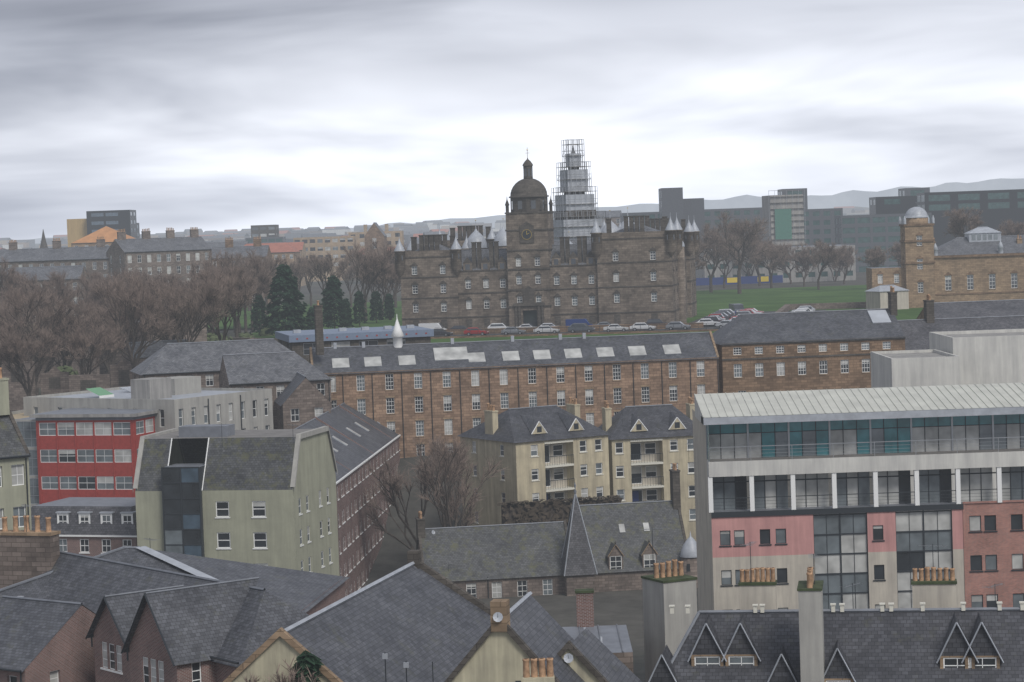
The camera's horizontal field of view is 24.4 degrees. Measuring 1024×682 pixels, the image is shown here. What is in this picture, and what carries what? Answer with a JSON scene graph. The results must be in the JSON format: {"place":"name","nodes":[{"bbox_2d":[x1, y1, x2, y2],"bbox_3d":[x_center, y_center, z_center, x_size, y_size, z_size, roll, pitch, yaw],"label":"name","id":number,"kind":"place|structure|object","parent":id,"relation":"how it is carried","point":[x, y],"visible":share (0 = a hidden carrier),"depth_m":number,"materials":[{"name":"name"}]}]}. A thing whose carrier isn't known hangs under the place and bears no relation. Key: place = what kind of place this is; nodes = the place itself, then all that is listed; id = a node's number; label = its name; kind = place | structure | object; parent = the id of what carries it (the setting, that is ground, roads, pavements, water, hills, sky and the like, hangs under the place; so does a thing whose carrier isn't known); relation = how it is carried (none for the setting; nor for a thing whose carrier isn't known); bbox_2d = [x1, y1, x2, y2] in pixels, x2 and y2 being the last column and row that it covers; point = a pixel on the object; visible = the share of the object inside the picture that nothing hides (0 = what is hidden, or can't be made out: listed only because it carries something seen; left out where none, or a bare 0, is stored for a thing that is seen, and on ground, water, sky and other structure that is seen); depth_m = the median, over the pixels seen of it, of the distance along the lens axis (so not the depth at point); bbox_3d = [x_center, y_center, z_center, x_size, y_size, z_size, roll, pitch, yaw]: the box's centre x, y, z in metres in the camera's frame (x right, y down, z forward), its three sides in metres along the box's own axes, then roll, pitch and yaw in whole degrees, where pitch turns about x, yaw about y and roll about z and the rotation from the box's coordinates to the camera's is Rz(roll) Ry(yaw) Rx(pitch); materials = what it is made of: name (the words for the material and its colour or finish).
{"place":"outdoors","nodes":[
{"label":"outdoors","id":0,"kind":"place"},
{"bbox_2d":[35,228,872,681],"bbox_3d":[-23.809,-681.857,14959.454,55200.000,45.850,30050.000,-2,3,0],"label":"ground","id":1,"kind":"structure","parent":0,"point":[617,608],"depth_m":270.90,"materials":[{"name":"grey"}]},
{"bbox_2d":[0,368,31,529],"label":"building","id":2,"kind":"structure","parent":1,"relation":"on","point":[15,455],"depth_m":168.33,"materials":[{"name":"beige paint"}]},
{"bbox_2d":[12,410,28,419],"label":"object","id":3,"kind":"structure","parent":1,"relation":"on","point":[18,414],"depth_m":278.70,"materials":[{"name":"beige"}]},
{"bbox_2d":[0,515,60,588],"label":"chimney","id":4,"kind":"object","parent":1,"relation":"on","point":[25,555],"visible":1,"depth_m":149.47,"materials":[{"name":"brown stone"}]},
{"bbox_2d":[40,230,47,247],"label":"spire","id":5,"kind":"structure","parent":1,"relation":"on","point":[43,243],"depth_m":878.27,"materials":[{"name":"stone"}]},
{"bbox_2d":[0,265,88,322],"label":"building","id":6,"kind":"structure","parent":1,"relation":"on","point":[75,271],"depth_m":562.81,"materials":[{"name":"stone"}]},
{"bbox_2d":[0,595,95,681],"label":"brick wing","id":7,"kind":"structure","parent":1,"relation":"on","point":[43,640],"depth_m":136.94,"materials":[{"name":"brick"}]},
{"bbox_2d":[0,236,109,281],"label":"tenement","id":8,"kind":"structure","parent":1,"relation":"on","point":[91,259],"depth_m":636.36,"materials":[{"name":"grey stone"}]},
{"bbox_2d":[67,219,86,246],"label":"tan tower","id":9,"kind":"structure","parent":1,"relation":"on","point":[76,229],"depth_m":953.66,"materials":[{"name":"beige concrete"}]},
{"bbox_2d":[31,497,136,556],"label":"building","id":10,"kind":"structure","parent":1,"relation":"on","point":[91,526],"depth_m":227.05,"materials":[{"name":"grey brick"}]},
{"bbox_2d":[15,408,157,507],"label":"red block","id":11,"kind":"structure","parent":1,"relation":"on","point":[83,452],"depth_m":262.08,"materials":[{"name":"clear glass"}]},
{"bbox_2d":[71,226,133,246],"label":"roof","id":12,"kind":"structure","parent":1,"relation":"on","point":[109,234],"depth_m":821.84,"materials":[{"name":"orange tile"}]},
{"bbox_2d":[86,210,136,237],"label":"dark tower","id":13,"kind":"structure","parent":1,"relation":"on","point":[117,220],"depth_m":948.59,"materials":[{"name":"grey"}]},
{"bbox_2d":[137,223,139,237],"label":"dark tower","id":14,"kind":"structure","parent":1,"relation":"on","point":[138,232],"depth_m":1011.74,"materials":[{"name":"grey"}]},
{"bbox_2d":[23,376,272,431],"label":"grey block","id":15,"kind":"structure","parent":1,"relation":"on","point":[176,401],"depth_m":270.80,"materials":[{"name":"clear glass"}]},
{"bbox_2d":[121,339,186,364],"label":"building","id":16,"kind":"structure","parent":1,"relation":"on","point":[150,350],"depth_m":355.31,"materials":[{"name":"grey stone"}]},
{"bbox_2d":[106,227,211,284],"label":"tenement","id":17,"kind":"structure","parent":1,"relation":"on","point":[169,253],"depth_m":626.50,"materials":[{"name":"grey stone"}]},
{"bbox_2d":[131,313,206,341],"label":"building","id":18,"kind":"structure","parent":1,"relation":"on","point":[202,336],"depth_m":391.40,"materials":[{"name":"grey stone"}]},
{"bbox_2d":[38,551,308,681],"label":"house","id":19,"kind":"structure","parent":1,"relation":"on","point":[149,624],"depth_m":130.12,"materials":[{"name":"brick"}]},
{"bbox_2d":[0,546,349,614],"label":"roof","id":20,"kind":"structure","parent":1,"relation":"on","point":[308,593],"depth_m":149.92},
{"bbox_2d":[131,338,290,387],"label":"building","id":21,"kind":"structure","parent":1,"relation":"on","point":[203,360],"depth_m":305.09,"materials":[{"name":"grey stone"}]},
{"bbox_2d":[133,424,339,575],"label":"green block","id":22,"kind":"structure","parent":1,"relation":"on","point":[266,497],"depth_m":216.09,"materials":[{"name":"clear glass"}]},
{"bbox_2d":[212,236,272,304],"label":"tenement","id":23,"kind":"structure","parent":1,"relation":"on","point":[261,249],"depth_m":664.23,"materials":[{"name":"grey stone"}]},
{"bbox_2d":[251,225,278,237],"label":"dark box","id":24,"kind":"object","parent":1,"relation":"on","point":[265,230],"visible":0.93,"depth_m":1148.61,"materials":[{"name":"stone"}]},
{"bbox_2d":[245,237,285,242],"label":"building","id":25,"kind":"structure","parent":1,"relation":"on","point":[270,239],"depth_m":1138.84,"materials":[{"name":"grey glass"}]},
{"bbox_2d":[244,242,299,287],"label":"house","id":26,"kind":"structure","parent":1,"relation":"on","point":[285,249],"depth_m":862.04,"materials":[{"name":"beige stone"}]},
{"bbox_2d":[218,301,331,428],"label":"building","id":27,"kind":"structure","parent":1,"relation":"on","point":[276,372],"depth_m":287.86,"materials":[{"name":"grey stone"}]},
{"bbox_2d":[287,242,306,285],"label":"building","id":28,"kind":"structure","parent":1,"relation":"on","point":[300,247],"depth_m":904.12,"materials":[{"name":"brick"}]},
{"bbox_2d":[274,372,330,428],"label":"stone house","id":29,"kind":"structure","parent":1,"relation":"on","point":[301,399],"depth_m":277.16,"materials":[{"name":"brown stone"}]},
{"bbox_2d":[293,236,356,281],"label":"building","id":30,"kind":"structure","parent":1,"relation":"on","point":[321,246],"depth_m":979.14,"materials":[{"name":"stone"}]},
{"bbox_2d":[295,402,400,596],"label":"building","id":31,"kind":"structure","parent":1,"relation":"on","point":[357,437],"depth_m":260.95,"materials":[{"name":"brown brick"}]},
{"bbox_2d":[275,325,433,361],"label":"building","id":32,"kind":"structure","parent":1,"relation":"on","point":[299,342],"depth_m":320.68,"materials":[{"name":"metal"}]},
{"bbox_2d":[223,550,490,681],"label":"roof","id":33,"kind":"structure","parent":1,"relation":"on","point":[415,619],"depth_m":114.91,"materials":[{"name":"stone"}]},
{"bbox_2d":[364,222,386,282],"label":"chapel","id":34,"kind":"structure","parent":1,"relation":"on","point":[376,232],"depth_m":899.11,"materials":[{"name":"brown stone"}]},
{"bbox_2d":[348,224,403,249],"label":"building","id":35,"kind":"structure","parent":1,"relation":"on","point":[393,237],"depth_m":999.01,"materials":[{"name":"stone"}]},
{"bbox_2d":[0,206,868,279],"bbox_3d":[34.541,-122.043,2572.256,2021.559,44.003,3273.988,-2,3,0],"label":"town","id":36,"kind":"object","parent":1,"relation":"on","point":[216,238],"visible":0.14,"depth_m":3076.71,"materials":[{"name":"grey stone"}]},
{"bbox_2d":[290,495,622,681],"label":"hedges","id":37,"kind":"object","parent":1,"relation":"on","point":[533,511],"visible":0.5,"depth_m":254.95,"materials":[{"name":"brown plant"}]},
{"bbox_2d":[21,407,999,662],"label":"roof clutter","id":38,"kind":"object","parent":1,"relation":"on","point":[497,617],"visible":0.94,"depth_m":111.69,"materials":[{"name":"grey"}]},
{"bbox_2d":[309,316,718,457],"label":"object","id":39,"kind":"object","parent":1,"relation":"on","point":[407,392],"visible":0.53,"depth_m":294.21,"materials":[{"name":"orange stone"}]},
{"bbox_2d":[444,591,584,681],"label":"gable","id":40,"kind":"structure","parent":1,"relation":"on","point":[528,626],"depth_m":101.97,"materials":[{"name":"stone"}]},
{"bbox_2d":[458,397,610,525],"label":"tenement","id":41,"kind":"structure","parent":1,"relation":"on","point":[548,452],"depth_m":262.43,"materials":[{"name":"beige stone"}]},
{"bbox_2d":[522,657,554,681],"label":"chimney pots","id":42,"kind":"object","parent":1,"relation":"on","point":[534,676],"visible":1,"depth_m":96.97,"materials":[{"name":"ceramic"}]},
{"bbox_2d":[415,463,697,598],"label":"turret building","id":43,"kind":"structure","parent":1,"relation":"on","point":[606,547],"depth_m":247.61,"materials":[{"name":"grey stone"}]},
{"bbox_2d":[562,588,632,671],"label":"building","id":44,"kind":"structure","parent":1,"relation":"on","point":[614,640],"depth_m":124.13,"materials":[{"name":"grey stone"}]},
{"bbox_2d":[557,628,641,681],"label":"roof","id":45,"kind":"structure","parent":1,"relation":"on","point":[595,659],"depth_m":106.41,"materials":[{"name":"stone"}]},
{"bbox_2d":[596,210,621,226],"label":"building","id":46,"kind":"structure","parent":1,"relation":"on","point":[614,216],"depth_m":980.31,"materials":[{"name":"stone"}]},
{"bbox_2d":[226,206,1023,681],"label":"trees","id":47,"kind":"object","parent":1,"relation":"on","point":[716,246],"visible":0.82,"depth_m":559.68,"materials":[{"name":"brown plant"}]},
{"bbox_2d":[620,212,658,226],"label":"building","id":48,"kind":"structure","parent":1,"relation":"on","point":[653,215],"depth_m":858.89,"materials":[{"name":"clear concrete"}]},
{"bbox_2d":[598,397,695,540],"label":"tenement","id":49,"kind":"structure","parent":1,"relation":"on","point":[647,446],"depth_m":266.69,"materials":[{"name":"beige stone"}]},
{"bbox_2d":[641,559,696,681],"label":"chimney","id":50,"kind":"object","parent":1,"relation":"on","point":[662,592],"visible":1,"depth_m":124.49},
{"bbox_2d":[658,187,683,224],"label":"building","id":51,"kind":"structure","parent":1,"relation":"on","point":[671,202],"depth_m":818.79,"materials":[{"name":"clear glass"}]},
{"bbox_2d":[683,198,704,275],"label":"building","id":52,"kind":"structure","parent":1,"relation":"on","point":[693,208],"depth_m":828.90,"materials":[{"name":"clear glass"}]},
{"bbox_2d":[704,207,762,247],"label":"building","id":53,"kind":"structure","parent":1,"relation":"on","point":[711,215],"depth_m":898.93,"materials":[{"name":"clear glass"}]},
{"bbox_2d":[696,189,806,285],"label":"tower block","id":54,"kind":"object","parent":1,"relation":"on","point":[784,214],"visible":0.71,"depth_m":779.86,"materials":[{"name":"grey concrete"}]},
{"bbox_2d":[696,244,855,284],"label":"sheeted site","id":55,"kind":"object","parent":1,"relation":"on","point":[826,275],"visible":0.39,"depth_m":699.95,"materials":[{"name":"plastic"}]},
{"bbox_2d":[777,188,807,208],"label":"building","id":56,"kind":"structure","parent":1,"relation":"on","point":[801,191],"depth_m":898.61,"materials":[{"name":"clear glass"}]},
{"bbox_2d":[712,286,905,392],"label":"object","id":57,"kind":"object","parent":1,"relation":"on","point":[796,351],"visible":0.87,"depth_m":299.88,"materials":[{"name":"brown stone"}]},
{"bbox_2d":[804,208,842,245],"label":"building","id":58,"kind":"structure","parent":1,"relation":"on","point":[819,224],"depth_m":859.19,"materials":[{"name":"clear glass"}]},
{"bbox_2d":[648,567,1023,681],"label":"roof","id":59,"kind":"structure","parent":1,"relation":"on","point":[934,634],"depth_m":110.13,"materials":[{"name":"stone"}]},
{"bbox_2d":[692,382,1023,609],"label":"hotel","id":60,"kind":"structure","parent":1,"relation":"on","point":[889,438],"depth_m":181.23,"materials":[{"name":"grey concrete"}]},
{"bbox_2d":[834,213,931,271],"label":"glass block","id":61,"kind":"structure","parent":1,"relation":"on","point":[861,233],"depth_m":799.42,"materials":[{"name":"grey glass"}]},
{"bbox_2d":[869,196,916,214],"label":"dark block","id":62,"kind":"structure","parent":1,"relation":"on","point":[893,205],"depth_m":878.87,"materials":[{"name":"grey"}]},
{"bbox_2d":[898,187,929,195],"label":"building","id":63,"kind":"structure","parent":1,"relation":"on","point":[907,191],"depth_m":928.61,"materials":[{"name":"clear glass"}]},
{"bbox_2d":[870,349,960,511],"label":"rooftop structure","id":64,"kind":"object","parent":1,"relation":"on","point":[910,368],"visible":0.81,"depth_m":205.45,"materials":[{"name":"metal"}]},
{"bbox_2d":[898,294,1023,349],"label":"rooftop","id":65,"kind":"object","parent":1,"relation":"on","point":[916,332],"visible":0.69,"depth_m":306.36,"materials":[{"name":"grey stone"}]},
{"bbox_2d":[916,189,1023,246],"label":"dark block","id":66,"kind":"structure","parent":1,"relation":"on","point":[995,206],"depth_m":819.05,"materials":[{"name":"grey"}]},
{"bbox_2d":[917,299,1023,318],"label":"roof","id":67,"kind":"structure","parent":1,"relation":"on","point":[986,308],"depth_m":336.83,"materials":[{"name":"grey stone"}]},
{"bbox_2d":[929,329,1023,500],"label":"plant","id":68,"kind":"object","parent":1,"relation":"on","point":[991,356],"visible":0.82,"depth_m":212.41,"materials":[{"name":"metal"}]},
{"bbox_2d":[31,285,922,342],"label":"grounds","id":69,"kind":"structure","parent":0,"point":[790,299],"depth_m":501.36,"materials":[{"name":"green plant"}]},
{"bbox_2d":[1,337,277,410],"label":"kirkyard","id":70,"kind":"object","parent":69,"relation":"on","point":[54,380],"visible":0.25,"depth_m":345.58,"materials":[{"name":"grey stone"}]},
{"bbox_2d":[0,238,407,411],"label":"trees","id":71,"kind":"object","parent":69,"relation":"on","point":[109,313],"visible":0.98,"depth_m":359.99,"materials":[{"name":"brown plant"}]},
{"bbox_2d":[48,264,395,374],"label":"evergreens","id":72,"kind":"object","parent":69,"relation":"on","point":[284,285],"visible":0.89,"depth_m":439.19,"materials":[{"name":"green plant"}]},
{"bbox_2d":[394,149,703,334],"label":"heriots","id":73,"kind":"object","parent":69,"relation":"on","point":[524,267],"visible":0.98,"depth_m":424.17,"materials":[{"name":"stone"}]},
{"bbox_2d":[551,139,605,239],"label":"scaffolded tower","id":74,"kind":"structure","parent":69,"relation":"on","point":[575,213],"depth_m":496.51,"materials":[{"name":"metal"}]},
{"bbox_2d":[350,303,814,336],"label":"cars","id":75,"kind":"object","parent":69,"relation":"on","point":[719,318],"visible":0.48,"depth_m":412.53,"materials":[{"name":"white metal"}]},
{"bbox_2d":[866,284,908,308],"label":"hut","id":76,"kind":"object","parent":69,"relation":"on","point":[877,297],"visible":0.84,"depth_m":461.92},
{"bbox_2d":[866,207,1023,307],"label":"building","id":77,"kind":"structure","parent":69,"relation":"on","point":[983,263],"depth_m":467.07,"materials":[{"name":"beige stone"}]},
{"bbox_2d":[0,0,1023,240],"label":"sky","id":78,"kind":"structure","parent":0,"point":[207,115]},
{"bbox_2d":[29,178,1023,243],"bbox_3d":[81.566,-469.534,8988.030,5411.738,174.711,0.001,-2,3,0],"label":"hills","id":79,"kind":"structure","parent":0,"point":[856,198],"depth_m":8986.51,"materials":[{"name":"grey"}]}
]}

